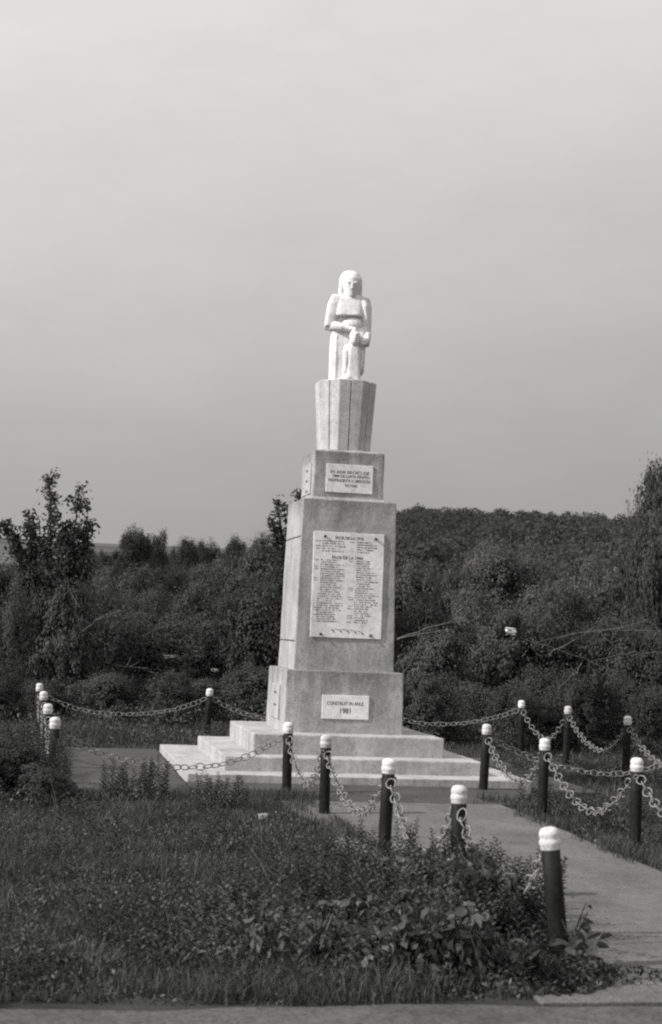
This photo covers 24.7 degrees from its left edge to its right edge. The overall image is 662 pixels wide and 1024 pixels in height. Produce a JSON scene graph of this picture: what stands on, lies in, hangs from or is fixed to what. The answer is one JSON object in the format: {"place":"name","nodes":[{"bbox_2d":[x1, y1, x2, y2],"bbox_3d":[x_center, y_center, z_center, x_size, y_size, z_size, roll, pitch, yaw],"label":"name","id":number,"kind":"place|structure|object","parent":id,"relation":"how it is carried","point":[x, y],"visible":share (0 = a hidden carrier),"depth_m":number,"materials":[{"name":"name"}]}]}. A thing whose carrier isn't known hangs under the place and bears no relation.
{"place":"outdoors","nodes":[
{"label":"outdoors","id":0,"kind":"place"},
{"bbox_2d":[0,1004,661,1023],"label":"road","id":1,"kind":"structure","parent":0,"point":[429,1014],"depth_m":8.94,"materials":[{"name":"grey asphalt"}]},
{"bbox_2d":[0,537,661,1010],"bbox_3d":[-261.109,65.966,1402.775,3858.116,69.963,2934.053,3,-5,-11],"label":"ground","id":2,"kind":"structure","parent":0,"point":[140,1003],"depth_m":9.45,"materials":[{"name":"plant"}]},
{"bbox_2d":[0,558,16,618],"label":"shrub","id":3,"kind":"object","parent":2,"relation":"on","point":[2,579],"visible":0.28,"depth_m":44.81,"materials":[{"name":"grey plant"}]},
{"bbox_2d":[0,659,34,721],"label":"bramble","id":4,"kind":"object","parent":2,"relation":"on","point":[9,696],"visible":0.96,"depth_m":32.82,"materials":[{"name":"grey plant"}]},
{"bbox_2d":[0,732,46,796],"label":"bramble","id":5,"kind":"object","parent":2,"relation":"on","point":[25,754],"visible":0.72,"depth_m":18.65,"materials":[{"name":"grey plant"}]},
{"bbox_2d":[0,571,61,712],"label":"shrub","id":6,"kind":"object","parent":2,"relation":"on","point":[17,625],"visible":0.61,"depth_m":34.96,"materials":[{"name":"grey plant"}]},
{"bbox_2d":[34,683,43,729],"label":"chain post","id":7,"kind":"object","parent":2,"relation":"on","point":[39,688],"visible":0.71,"depth_m":30.09,"materials":[{"name":"black paint"}]},
{"bbox_2d":[48,695,205,716],"bbox_3d":[-4.156,3.911,30.552,3.312,0.439,0.111,3,-5,-14],"label":"chain","id":8,"kind":"object","parent":7,"relation":"hanging from","point":[201,701],"visible":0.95,"depth_m":30.53,"materials":[{"name":"paint"}]},
{"bbox_2d":[14,762,75,806],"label":"bramble","id":9,"kind":"object","parent":2,"relation":"on","point":[36,774],"visible":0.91,"depth_m":18.33,"materials":[{"name":"grey plant"}]},
{"bbox_2d":[18,676,71,715],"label":"bramble","id":10,"kind":"object","parent":2,"relation":"on","point":[52,686],"visible":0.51,"depth_m":34.21,"materials":[{"name":"grey plant"}]},
{"bbox_2d":[42,704,52,757],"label":"chain post","id":11,"kind":"object","parent":2,"relation":"on","point":[47,710],"visible":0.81,"depth_m":23.01,"materials":[{"name":"black metal"}]},
{"bbox_2d":[0,467,101,669],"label":"sapling","id":12,"kind":"object","parent":2,"relation":"on","point":[40,552],"visible":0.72,"depth_m":36.27,"materials":[{"name":"grey plant"}]},
{"bbox_2d":[48,717,60,769],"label":"chain post","id":13,"kind":"object","parent":2,"relation":"on","point":[54,725],"visible":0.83,"depth_m":19.95,"materials":[{"name":"black metal"}]},
{"bbox_2d":[24,575,113,717],"bbox_3d":[-6.104,3.405,35.163,1.908,3.887,1.747,2,-4,7],"label":"shrub","id":14,"kind":"object","parent":2,"relation":"on","point":[62,657],"visible":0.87,"depth_m":34.72,"materials":[{"name":"grey plant"}]},
{"bbox_2d":[65,566,137,647],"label":"shrub","id":15,"kind":"object","parent":2,"relation":"on","point":[114,599],"visible":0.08,"depth_m":47.02,"materials":[{"name":"grey plant"}]},
{"bbox_2d":[63,669,142,721],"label":"bush","id":16,"kind":"object","parent":2,"relation":"on","point":[100,688],"visible":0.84,"depth_m":33.89,"materials":[{"name":"grey plant"}]},
{"bbox_2d":[86,558,130,610],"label":"shrub","id":17,"kind":"object","parent":2,"relation":"on","point":[114,569],"visible":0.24,"depth_m":93.38,"materials":[{"name":"grey plant"}]},
{"bbox_2d":[57,574,202,672],"bbox_3d":[-4.425,2.449,33.081,3.355,2.109,1.197,3,-5,-11],"label":"bare branch","id":18,"kind":"object","parent":2,"relation":"on","point":[115,628],"visible":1,"depth_m":33.08,"materials":[{"name":"grey wood"}]},
{"bbox_2d":[115,523,152,589],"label":"tree","id":19,"kind":"object","parent":2,"relation":"on","point":[133,549],"visible":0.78,"depth_m":188.07,"materials":[{"name":"grey plant"}]},
{"bbox_2d":[108,679,163,716],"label":"bramble","id":20,"kind":"object","parent":2,"relation":"on","point":[137,690],"visible":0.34,"depth_m":35.32,"materials":[{"name":"grey plant"}]},
{"bbox_2d":[90,608,191,702],"bbox_3d":[-5.119,3.993,38.580,3.098,3.062,3.266,2,-4,9],"label":"shrub","id":21,"kind":"object","parent":2,"relation":"on","point":[128,642],"visible":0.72,"depth_m":38.04,"materials":[{"name":"grey plant"}]},
{"bbox_2d":[105,581,176,670],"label":"shrub","id":22,"kind":"object","parent":2,"relation":"on","point":[162,601],"visible":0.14,"depth_m":46.16,"materials":[{"name":"grey plant"}]},
{"bbox_2d":[113,562,175,614],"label":"shrub","id":23,"kind":"object","parent":2,"relation":"on","point":[147,580],"visible":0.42,"depth_m":88.91,"materials":[{"name":"grey plant"}]},
{"bbox_2d":[140,527,170,577],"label":"tree","id":24,"kind":"object","parent":2,"relation":"on","point":[158,544],"visible":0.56,"depth_m":193.29,"materials":[{"name":"grey plant"}]},
{"bbox_2d":[138,667,200,725],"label":"bramble","id":25,"kind":"object","parent":2,"relation":"on","point":[176,690],"visible":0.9,"depth_m":33.63,"materials":[{"name":"grey plant"}]},
{"bbox_2d":[155,563,192,612],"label":"shrub","id":26,"kind":"object","parent":2,"relation":"on","point":[177,579],"visible":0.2,"depth_m":98.68,"materials":[{"name":"grey plant"}]},
{"bbox_2d":[128,604,222,709],"bbox_3d":[-4.186,4.022,39.543,2.875,3.262,2.861,0,-5,27],"label":"shrub","id":27,"kind":"object","parent":2,"relation":"on","point":[183,634],"visible":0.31,"depth_m":39.38,"materials":[{"name":"grey plant"}]},
{"bbox_2d":[168,535,203,575],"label":"tree","id":28,"kind":"object","parent":2,"relation":"on","point":[186,554],"visible":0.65,"depth_m":228.57,"materials":[{"name":"grey plant"}]},
{"bbox_2d":[170,575,223,655],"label":"shrub","id":29,"kind":"object","parent":2,"relation":"on","point":[188,603],"visible":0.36,"depth_m":48.41,"materials":[{"name":"grey plant"}]},
{"bbox_2d":[179,559,214,600],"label":"shrub","id":30,"kind":"object","parent":2,"relation":"on","point":[200,571],"visible":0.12,"depth_m":108.65,"materials":[{"name":"grey plant"}]},
{"bbox_2d":[160,675,244,722],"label":"bramble","id":31,"kind":"object","parent":2,"relation":"on","point":[200,693],"visible":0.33,"depth_m":34.66,"materials":[{"name":"grey plant"}]},
{"bbox_2d":[196,538,217,569],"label":"tree","id":32,"kind":"object","parent":2,"relation":"on","point":[206,555],"visible":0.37,"depth_m":234.41,"materials":[{"name":"grey plant"}]},
{"bbox_2d":[204,688,212,733],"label":"chain post","id":33,"kind":"object","parent":2,"relation":"on","point":[208,706],"visible":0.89,"depth_m":30.91,"materials":[{"name":"black metal"}]},
{"bbox_2d":[184,585,260,706],"bbox_3d":[-3.026,3.929,40.770,2.679,3.945,3.122,3,-4,-6],"label":"shrub","id":34,"kind":"object","parent":2,"relation":"on","point":[211,654],"visible":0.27,"depth_m":39.81,"materials":[{"name":"grey plant"}]},
{"bbox_2d":[189,551,280,650],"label":"shrub","id":35,"kind":"object","parent":2,"relation":"on","point":[229,581],"visible":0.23,"depth_m":49.45,"materials":[{"name":"grey plant"}]},
{"bbox_2d":[202,662,268,723],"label":"bramble","id":36,"kind":"object","parent":2,"relation":"on","point":[238,682],"visible":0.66,"depth_m":34.19,"materials":[{"name":"grey plant"}]},
{"bbox_2d":[223,532,247,565],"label":"tree","id":37,"kind":"object","parent":2,"relation":"on","point":[236,544],"visible":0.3,"depth_m":219.10,"materials":[{"name":"grey plant"}]},
{"bbox_2d":[212,576,283,684],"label":"shrub","id":38,"kind":"object","parent":2,"relation":"on","point":[261,617],"visible":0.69,"depth_m":39.38,"materials":[{"name":"grey plant"}]},
{"bbox_2d":[230,680,267,720],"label":"bramble","id":39,"kind":"object","parent":2,"relation":"on","point":[263,696],"visible":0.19,"depth_m":34.04,"materials":[{"name":"grey plant"}]},
{"bbox_2d":[226,549,275,583],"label":"shrub","id":40,"kind":"object","parent":2,"relation":"on","point":[237,563],"visible":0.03,"depth_m":84.43,"materials":[{"name":"grey plant"}]},
{"bbox_2d":[238,530,281,569],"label":"tree","id":41,"kind":"object","parent":2,"relation":"on","point":[263,542],"visible":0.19,"depth_m":189.15,"materials":[{"name":"grey plant"}]},
{"bbox_2d":[242,539,281,668],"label":"shrub","id":42,"kind":"object","parent":2,"relation":"on","point":[258,561],"visible":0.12,"depth_m":51.91,"materials":[{"name":"grey plant"}]},
{"bbox_2d":[266,488,300,627],"bbox_3d":[-1.069,2.494,39.938,1.548,6.348,1.214,3,-5,-11],"label":"sapling","id":43,"kind":"object","parent":2,"relation":"on","point":[277,540],"visible":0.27,"depth_m":39.96,"materials":[{"name":"grey plant"}]},
{"bbox_2d":[291,860,325,901],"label":"leafy weed","id":44,"kind":"object","parent":2,"relation":"on","point":[315,865],"visible":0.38,"depth_m":11.68,"materials":[{"name":"grey plant"}]},
{"bbox_2d":[299,900,339,961],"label":"leafy weed","id":45,"kind":"object","parent":2,"relation":"on","point":[308,935],"visible":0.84,"depth_m":9.95,"materials":[{"name":"grey plant"}]},
{"bbox_2d":[61,747,599,808],"bbox_3d":[-0.187,4.212,23.971,8.040,0.194,7.876,3,-5,-11],"label":"paved apron","id":46,"kind":"object","parent":2,"relation":"on","point":[87,765],"visible":0.32,"depth_m":22.01,"materials":[{"name":"concrete"}]},
{"bbox_2d":[282,722,293,790],"bbox_3d":[-0.611,3.675,20.879,0.160,1.550,0.152,-2,-6,37],"label":"chain post","id":47,"kind":"object","parent":46,"relation":"on","point":[288,729],"visible":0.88,"depth_m":20.85,"materials":[{"name":"black metal"}]},
{"bbox_2d":[60,731,283,770],"bbox_3d":[-2.132,3.238,20.452,3.084,0.504,0.112,4,-5,-17],"label":"chain","id":48,"kind":"object","parent":47,"relation":"hanging from","point":[196,767],"visible":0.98,"depth_m":20.44,"materials":[{"name":"paint"}]},
{"bbox_2d":[286,736,320,788],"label":"chain","id":49,"kind":"object","parent":47,"relation":"hanging from","point":[310,781],"visible":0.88,"depth_m":19.84,"materials":[{"name":"paint"}]},
{"bbox_2d":[160,379,531,791],"bbox_3d":[0.114,1.143,25.008,5.192,6.605,5.188,3,-5,-11],"label":"war memorial","id":50,"kind":"object","parent":46,"relation":"on","point":[336,677],"visible":0.89,"depth_m":24.16,"materials":[{"name":"concrete"}]},
{"bbox_2d":[324,271,371,379],"bbox_3d":[0.285,-3.098,25.247,0.792,1.899,0.643,3,-4,-4],"label":"statue","id":51,"kind":"object","parent":50,"relation":"on","point":[348,319],"visible":0.95,"depth_m":25.14,"materials":[{"name":"white stone"}]},
{"bbox_2d":[479,724,491,789],"bbox_3d":[2.262,3.906,22.357,0.160,1.550,0.152,5,-5,-10],"label":"chain post","id":52,"kind":"object","parent":46,"relation":"on","point":[485,759],"visible":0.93,"depth_m":22.33,"materials":[{"name":"black metal"}]},
{"bbox_2d":[485,737,538,784],"bbox_3d":[2.533,3.492,21.052,0.109,0.535,2.613,3,-5,-10],"label":"chain","id":53,"kind":"object","parent":52,"relation":"hanging from","point":[515,779],"visible":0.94,"depth_m":21.07,"materials":[{"name":"paint"}]},
{"bbox_2d":[492,737,661,776],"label":"chain","id":54,"kind":"object","parent":52,"relation":"hanging from","point":[559,766],"visible":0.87,"depth_m":22.77,"materials":[{"name":"paint"}]},
{"bbox_2d":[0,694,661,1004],"bbox_3d":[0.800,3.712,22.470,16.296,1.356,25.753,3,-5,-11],"label":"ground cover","id":55,"kind":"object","parent":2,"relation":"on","point":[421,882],"visible":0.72,"depth_m":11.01,"materials":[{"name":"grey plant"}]},
{"bbox_2d":[383,903,441,964],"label":"leafy weed","id":56,"kind":"object","parent":2,"relation":"on","point":[401,924],"visible":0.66,"depth_m":9.85,"materials":[{"name":"grey plant"}]},
{"bbox_2d":[395,551,454,672],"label":"shrub","id":57,"kind":"object","parent":2,"relation":"on","point":[409,583],"visible":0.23,"depth_m":49.30,"materials":[{"name":"grey plant"}]},
{"bbox_2d":[395,626,476,728],"bbox_3d":[2.550,4.583,39.574,2.324,3.270,2.370,5,-5,-34],"label":"shrub","id":58,"kind":"object","parent":2,"relation":"on","point":[442,659],"visible":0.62,"depth_m":39.15,"materials":[{"name":"grey plant"}]},
{"bbox_2d":[394,584,477,716],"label":"shrub","id":59,"kind":"object","parent":2,"relation":"on","point":[433,618],"visible":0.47,"depth_m":41.35,"materials":[{"name":"grey plant"}]},
{"bbox_2d":[402,674,476,745],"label":"bramble","id":60,"kind":"object","parent":2,"relation":"on","point":[427,702],"visible":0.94,"depth_m":33.13,"materials":[{"name":"grey plant"}]},
{"bbox_2d":[420,558,474,622],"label":"tree","id":61,"kind":"object","parent":2,"relation":"on","point":[450,582],"visible":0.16,"depth_m":68.99,"materials":[{"name":"grey plant"}]},
{"bbox_2d":[439,895,483,982],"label":"leafy weed","id":62,"kind":"object","parent":2,"relation":"on","point":[459,911],"visible":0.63,"depth_m":9.87,"materials":[{"name":"grey plant"}]},
{"bbox_2d":[432,608,509,724],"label":"shrub","id":63,"kind":"object","parent":2,"relation":"on","point":[475,649],"visible":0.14,"depth_m":41.10,"materials":[{"name":"grey plant"}]},
{"bbox_2d":[281,800,661,1005],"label":"footpath","id":64,"kind":"structure","parent":2,"relation":"on","point":[626,910],"depth_m":14.23,"materials":[{"name":"concrete"}]},
{"bbox_2d":[319,735,331,813],"bbox_3d":[-0.081,3.523,18.653,0.152,1.550,0.160,0,-4,31],"label":"chain post","id":65,"kind":"object","parent":64,"relation":"on","point":[325,772],"visible":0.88,"depth_m":18.62,"materials":[{"name":"black metal"}]},
{"bbox_2d":[324,751,381,816],"bbox_3d":[0.252,3.118,17.100,0.111,0.579,3.088,3,-5,-11],"label":"chain","id":66,"kind":"object","parent":65,"relation":"hanging from","point":[359,810],"visible":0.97,"depth_m":17.16,"materials":[{"name":"paint"}]},
{"bbox_2d":[377,758,396,853],"bbox_3d":[0.555,3.304,15.511,0.160,1.550,0.152,5,-5,-13],"label":"chain post","id":67,"kind":"object","parent":64,"relation":"on","point":[388,768],"visible":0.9,"depth_m":15.49,"materials":[{"name":"black metal"}]},
{"bbox_2d":[385,778,450,855],"bbox_3d":[0.836,2.938,14.304,0.111,0.608,2.407,3,-5,-11],"label":"chain","id":68,"kind":"object","parent":67,"relation":"hanging from","point":[396,803],"visible":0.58,"depth_m":14.84,"materials":[{"name":"paint"}]},
{"bbox_2d":[449,785,467,862],"bbox_3d":[1.089,3.135,13.053,0.160,1.550,0.152,2,-4,-5],"label":"chain post","id":69,"kind":"object","parent":64,"relation":"on","point":[459,797],"visible":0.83,"depth_m":13.04,"materials":[{"name":"black metal"}]},
{"bbox_2d":[457,808,542,898],"bbox_3d":[1.291,2.746,11.776,0.108,0.589,2.527,3,-4,-8],"label":"chain","id":70,"kind":"object","parent":69,"relation":"hanging from","point":[533,877],"visible":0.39,"depth_m":10.97,"materials":[{"name":"paint"}]},
{"bbox_2d":[445,678,501,741],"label":"bramble","id":71,"kind":"object","parent":2,"relation":"on","point":[476,701],"visible":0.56,"depth_m":35.38,"materials":[{"name":"grey plant"}]},
{"bbox_2d":[447,580,501,690],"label":"shrub","id":72,"kind":"object","parent":2,"relation":"on","point":[467,598],"visible":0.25,"depth_m":57.46,"materials":[{"name":"grey plant"}]},
{"bbox_2d":[449,535,526,626],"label":"tree","id":73,"kind":"object","parent":2,"relation":"on","point":[496,564],"visible":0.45,"depth_m":76.31,"materials":[{"name":"grey plant"}]},
{"bbox_2d":[477,680,556,753],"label":"bramble","id":74,"kind":"object","parent":2,"relation":"on","point":[512,696],"visible":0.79,"depth_m":32.86,"materials":[{"name":"grey plant"}]},
{"bbox_2d":[517,700,524,754],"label":"chain post","id":75,"kind":"object","parent":2,"relation":"on","point":[521,717],"visible":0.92,"depth_m":31.30,"materials":[{"name":"black metal"}]},
{"bbox_2d":[402,708,518,726],"bbox_3d":[2.331,4.220,31.278,3.110,0.441,0.111,3,-4,-3],"label":"chain","id":76,"kind":"object","parent":75,"relation":"hanging from","point":[461,722],"visible":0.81,"depth_m":31.28,"materials":[{"name":"paint"}]},
{"bbox_2d":[395,502,648,600],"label":"forest","id":77,"kind":"object","parent":2,"relation":"on","point":[445,536],"visible":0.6,"depth_m":225.22,"materials":[{"name":"plant"}]},
{"bbox_2d":[474,603,578,732],"bbox_3d":[5.184,4.495,40.618,3.146,4.072,2.970,3,-5,-11],"label":"shrub","id":78,"kind":"object","parent":2,"relation":"on","point":[510,658],"visible":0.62,"depth_m":40.00,"materials":[{"name":"grey plant"}]},
{"bbox_2d":[491,538,569,608],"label":"tree","id":79,"kind":"object","parent":2,"relation":"on","point":[536,569],"visible":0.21,"depth_m":78.46,"materials":[{"name":"grey plant"}]},
{"bbox_2d":[497,574,571,631],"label":"shrub","id":80,"kind":"object","parent":2,"relation":"on","point":[528,600],"visible":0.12,"depth_m":58.98,"materials":[{"name":"grey plant"}]},
{"bbox_2d":[508,931,570,984],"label":"leafy weed","id":81,"kind":"object","parent":2,"relation":"on","point":[535,952],"visible":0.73,"depth_m":9.85,"materials":[{"name":"grey plant"}]},
{"bbox_2d":[537,738,550,814],"bbox_3d":[2.755,3.719,19.694,0.160,1.550,0.152,0,-5,34],"label":"chain post","id":82,"kind":"object","parent":2,"relation":"on","point":[544,749],"visible":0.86,"depth_m":19.67,"materials":[{"name":"black metal"}]},
{"bbox_2d":[544,753,630,815],"bbox_3d":[3.104,3.347,18.366,0.109,0.622,2.676,3,-5,-13],"label":"chain","id":83,"kind":"object","parent":82,"relation":"hanging from","point":[596,812],"visible":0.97,"depth_m":18.27,"materials":[{"name":"paint"}]},
{"bbox_2d":[509,661,581,748],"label":"bramble","id":84,"kind":"object","parent":2,"relation":"on","point":[547,687],"visible":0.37,"depth_m":34.73,"materials":[{"name":"grey plant"}]},
{"bbox_2d":[539,826,567,958],"bbox_3d":[1.564,2.953,10.448,0.160,1.550,0.152,-4,-4,-1],"label":"chain post","id":85,"kind":"object","parent":2,"relation":"on","point":[549,842],"visible":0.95,"depth_m":10.43,"materials":[{"name":"black metal"}]},
{"bbox_2d":[517,575,595,669],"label":"shrub","id":86,"kind":"object","parent":2,"relation":"on","point":[576,615],"visible":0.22,"depth_m":50.66,"materials":[{"name":"grey plant"}]},
{"bbox_2d":[562,706,571,767],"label":"chain post","id":87,"kind":"object","parent":2,"relation":"on","point":[567,731],"visible":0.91,"depth_m":29.51,"materials":[{"name":"black metal"}]},
{"bbox_2d":[567,716,623,752],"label":"chain","id":88,"kind":"object","parent":87,"relation":"hanging from","point":[599,750],"visible":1,"depth_m":28.00,"materials":[{"name":"paint"}]},
{"bbox_2d":[542,900,597,950],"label":"leafy weed","id":89,"kind":"object","parent":2,"relation":"on","point":[585,925],"visible":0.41,"depth_m":10.47,"materials":[{"name":"grey plant"}]},
{"bbox_2d":[529,611,618,736],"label":"shrub","id":90,"kind":"object","parent":2,"relation":"on","point":[583,651],"visible":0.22,"depth_m":40.95,"materials":[{"name":"grey plant"}]},
{"bbox_2d":[549,545,605,597],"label":"tree","id":91,"kind":"object","parent":2,"relation":"on","point":[585,565],"visible":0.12,"depth_m":72.70,"materials":[{"name":"grey plant"}]},
{"bbox_2d":[550,665,609,752],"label":"bramble","id":92,"kind":"object","parent":2,"relation":"on","point":[586,707],"visible":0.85,"depth_m":33.27,"materials":[{"name":"grey plant"}]},
{"bbox_2d":[549,919,613,982],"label":"leafy weed","id":93,"kind":"object","parent":2,"relation":"on","point":[571,951],"visible":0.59,"depth_m":10.10,"materials":[{"name":"grey plant"}]},
{"bbox_2d":[520,620,657,685],"bbox_3d":[5.390,2.904,31.680,2.862,1.605,1.053,2,-5,10],"label":"bare branch","id":94,"kind":"object","parent":2,"relation":"on","point":[588,632],"visible":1,"depth_m":31.75,"materials":[{"name":"grey wood"}]},
{"bbox_2d":[555,564,630,669],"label":"shrub","id":95,"kind":"object","parent":2,"relation":"on","point":[597,599],"visible":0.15,"depth_m":52.21,"materials":[{"name":"grey plant"}]},
{"bbox_2d":[577,583,642,683],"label":"shrub","id":96,"kind":"object","parent":2,"relation":"on","point":[615,597],"visible":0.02,"depth_m":45.94,"materials":[{"name":"grey plant"}]},
{"bbox_2d":[565,610,661,737],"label":"shrub","id":97,"kind":"object","parent":2,"relation":"on","point":[625,641],"visible":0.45,"depth_m":39.55,"materials":[{"name":"grey plant"}]},
{"bbox_2d":[591,669,655,753],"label":"bramble","id":98,"kind":"object","parent":2,"relation":"on","point":[625,693],"visible":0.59,"depth_m":33.73,"materials":[{"name":"grey plant"}]},
{"bbox_2d":[621,716,631,785],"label":"chain post","id":99,"kind":"object","parent":2,"relation":"on","point":[627,721],"visible":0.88,"depth_m":26.50,"materials":[{"name":"black metal"}]},
{"bbox_2d":[629,757,643,846],"bbox_3d":[3.418,3.537,17.008,0.152,1.550,0.160,1,-4,16],"label":"chain post","id":100,"kind":"object","parent":2,"relation":"on","point":[636,767],"visible":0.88,"depth_m":16.98,"materials":[{"name":"black metal"}]},
{"bbox_2d":[615,452,661,627],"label":"tree","id":101,"kind":"object","parent":2,"relation":"on","point":[652,482],"visible":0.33,"depth_m":44.89,"materials":[{"name":"grey plant"}]},
{"bbox_2d":[618,496,661,688],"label":"tree","id":102,"kind":"object","parent":2,"relation":"on","point":[649,577],"visible":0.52,"depth_m":42.65,"materials":[{"name":"grey plant"}]},
{"bbox_2d":[619,681,661,757],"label":"bramble","id":103,"kind":"object","parent":2,"relation":"on","point":[645,721],"visible":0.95,"depth_m":32.83,"materials":[{"name":"grey plant"}]},
{"bbox_2d":[630,622,661,732],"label":"shrub","id":104,"kind":"object","parent":2,"relation":"on","point":[652,645],"visible":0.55,"depth_m":38.58,"materials":[{"name":"grey plant"}]},
{"bbox_2d":[0,0,661,548],"label":"sky","id":105,"kind":"structure","parent":0,"point":[188,188],"materials":[{"name":"grey"}]},
{"bbox_2d":[3,743,659,991],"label":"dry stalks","id":106,"kind":"object","parent":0,"point":[205,850],"visible":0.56,"depth_m":14.25,"materials":[{"name":"plant"}]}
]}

